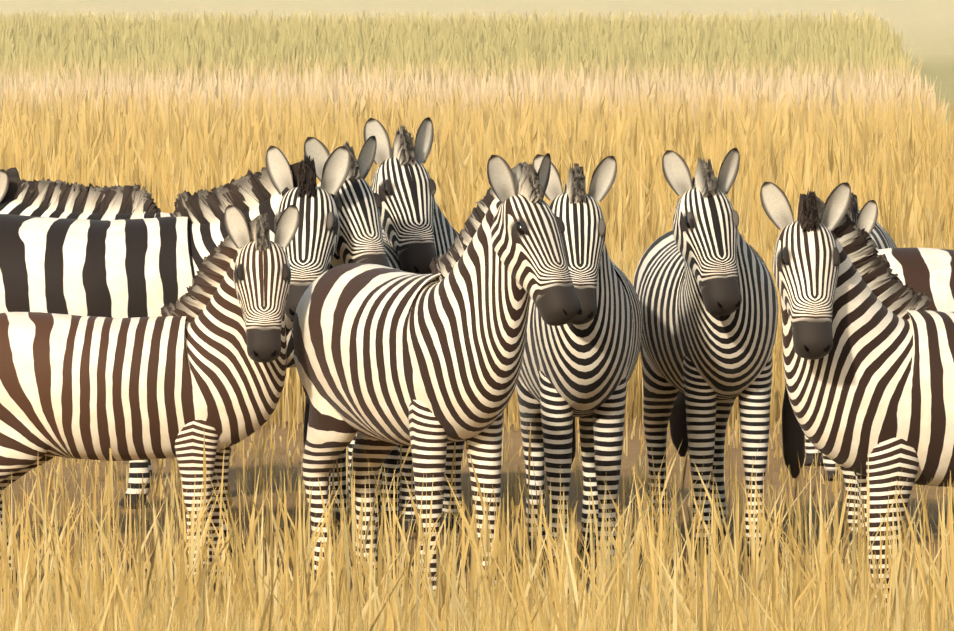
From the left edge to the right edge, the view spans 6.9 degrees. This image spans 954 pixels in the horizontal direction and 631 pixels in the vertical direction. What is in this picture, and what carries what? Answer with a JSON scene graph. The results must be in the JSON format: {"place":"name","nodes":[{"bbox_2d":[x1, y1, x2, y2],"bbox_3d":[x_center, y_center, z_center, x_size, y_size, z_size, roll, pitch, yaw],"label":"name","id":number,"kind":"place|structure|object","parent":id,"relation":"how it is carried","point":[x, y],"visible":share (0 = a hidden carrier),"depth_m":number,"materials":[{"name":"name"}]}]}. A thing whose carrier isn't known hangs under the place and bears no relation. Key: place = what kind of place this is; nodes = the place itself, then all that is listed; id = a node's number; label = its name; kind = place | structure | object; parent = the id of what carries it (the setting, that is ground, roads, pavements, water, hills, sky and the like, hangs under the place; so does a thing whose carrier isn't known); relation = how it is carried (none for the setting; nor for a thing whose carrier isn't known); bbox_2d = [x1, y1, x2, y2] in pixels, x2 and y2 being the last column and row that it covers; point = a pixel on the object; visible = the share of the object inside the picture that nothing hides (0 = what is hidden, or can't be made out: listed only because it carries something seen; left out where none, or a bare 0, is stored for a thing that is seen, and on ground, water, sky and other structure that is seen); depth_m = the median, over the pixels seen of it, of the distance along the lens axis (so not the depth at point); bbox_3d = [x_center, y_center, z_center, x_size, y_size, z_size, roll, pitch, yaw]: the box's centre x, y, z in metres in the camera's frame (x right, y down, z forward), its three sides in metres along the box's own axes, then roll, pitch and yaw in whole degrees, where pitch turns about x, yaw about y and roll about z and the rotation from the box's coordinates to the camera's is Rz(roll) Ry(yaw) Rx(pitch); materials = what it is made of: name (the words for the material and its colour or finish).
{"place":"outdoors","nodes":[
{"label":"outdoors","id":0,"kind":"place"},
{"bbox_2d":[0,7,953,264],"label":"grass","id":1,"kind":"structure","parent":0,"point":[165,111],"depth_m":77.60,"materials":[{"name":"yellow plant"}]},
{"bbox_2d":[0,0,953,616],"bbox_3d":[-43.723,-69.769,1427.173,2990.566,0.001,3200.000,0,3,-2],"label":"ground","id":2,"kind":"structure","parent":0,"point":[926,26],"depth_m":37.42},
{"bbox_2d":[0,204,299,588],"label":"zebra","id":3,"kind":"object","parent":2,"relation":"on","point":[185,373],"visible":0.92,"depth_m":29.80,"materials":[{"name":"multicoloured"}]},
{"bbox_2d":[0,145,350,553],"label":"zebra","id":4,"kind":"object","parent":2,"relation":"on","point":[133,268],"visible":0.54,"depth_m":31.51,"materials":[{"name":"multicoloured"}]},
{"bbox_2d":[0,167,382,508],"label":"zebra","id":5,"kind":"object","parent":2,"relation":"on","point":[50,198],"visible":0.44,"depth_m":34.11,"materials":[{"name":"multicoloured"}]},
{"bbox_2d":[291,136,400,545],"bbox_3d":[-0.493,0.085,32.461,0.562,1.676,2.029,0,3,-2],"label":"zebra","id":6,"kind":"object","parent":2,"relation":"on","point":[358,202],"visible":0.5,"depth_m":31.62,"materials":[{"name":"multicoloured"}]},
{"bbox_2d":[348,117,464,531],"bbox_3d":[-0.306,0.020,33.182,0.610,1.733,2.023,0,3,-2],"label":"zebra","id":7,"kind":"object","parent":2,"relation":"on","point":[420,232],"visible":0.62,"depth_m":32.33,"materials":[{"name":"multicoloured"}]},
{"bbox_2d":[293,153,581,595],"bbox_3d":[-0.224,0.228,29.469,0.528,1.693,1.982,-1,3,-26],"label":"zebra","id":8,"kind":"object","parent":2,"relation":"on","point":[425,367],"visible":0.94,"depth_m":29.10,"materials":[{"name":"multicoloured"}]},
{"bbox_2d":[0,403,953,630],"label":"tall grass stalks","id":9,"kind":"object","parent":2,"relation":"on","point":[301,587],"depth_m":23.97,"materials":[{"name":"yellow plant"}]},
{"bbox_2d":[2,404,953,613],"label":"grass tufts","id":10,"kind":"object","parent":2,"relation":"on","point":[782,477],"visible":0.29,"depth_m":34.05,"materials":[{"name":"plant"}]},
{"bbox_2d":[516,154,642,573],"bbox_3d":[0.382,0.168,31.135,0.538,1.645,1.899,0,3,-2],"label":"zebra","id":11,"kind":"object","parent":2,"relation":"on","point":[582,366],"visible":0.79,"depth_m":30.62,"materials":[{"name":"multicoloured"}]},
{"bbox_2d":[633,148,777,556],"bbox_3d":[0.928,0.128,31.921,0.568,1.646,1.994,0,3,-2],"label":"zebra","id":12,"kind":"object","parent":2,"relation":"on","point":[704,287],"visible":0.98,"depth_m":31.46,"materials":[{"name":"multicoloured"}]},
{"bbox_2d":[804,193,896,480],"bbox_3d":[1.675,0.081,36.055,0.517,1.315,1.894,0,3,-2],"label":"zebra","id":13,"kind":"object","parent":2,"relation":"on","point":[866,216],"visible":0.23,"depth_m":35.64,"materials":[{"name":"multicoloured"}]},
{"bbox_2d":[760,182,953,618],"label":"zebra","id":14,"kind":"object","parent":2,"relation":"on","point":[868,347],"visible":0.96,"depth_m":27.36,"materials":[{"name":"multicoloured"}]},
{"bbox_2d":[782,248,953,546],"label":"zebra","id":15,"kind":"object","parent":2,"relation":"on","point":[929,272],"visible":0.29,"depth_m":31.77,"materials":[{"name":"multicoloured"}]},
{"bbox_2d":[259,230,953,433],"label":"grass","id":16,"kind":"structure","parent":0,"point":[292,398],"depth_m":39.97,"materials":[{"name":"yellow plant"}]}
]}

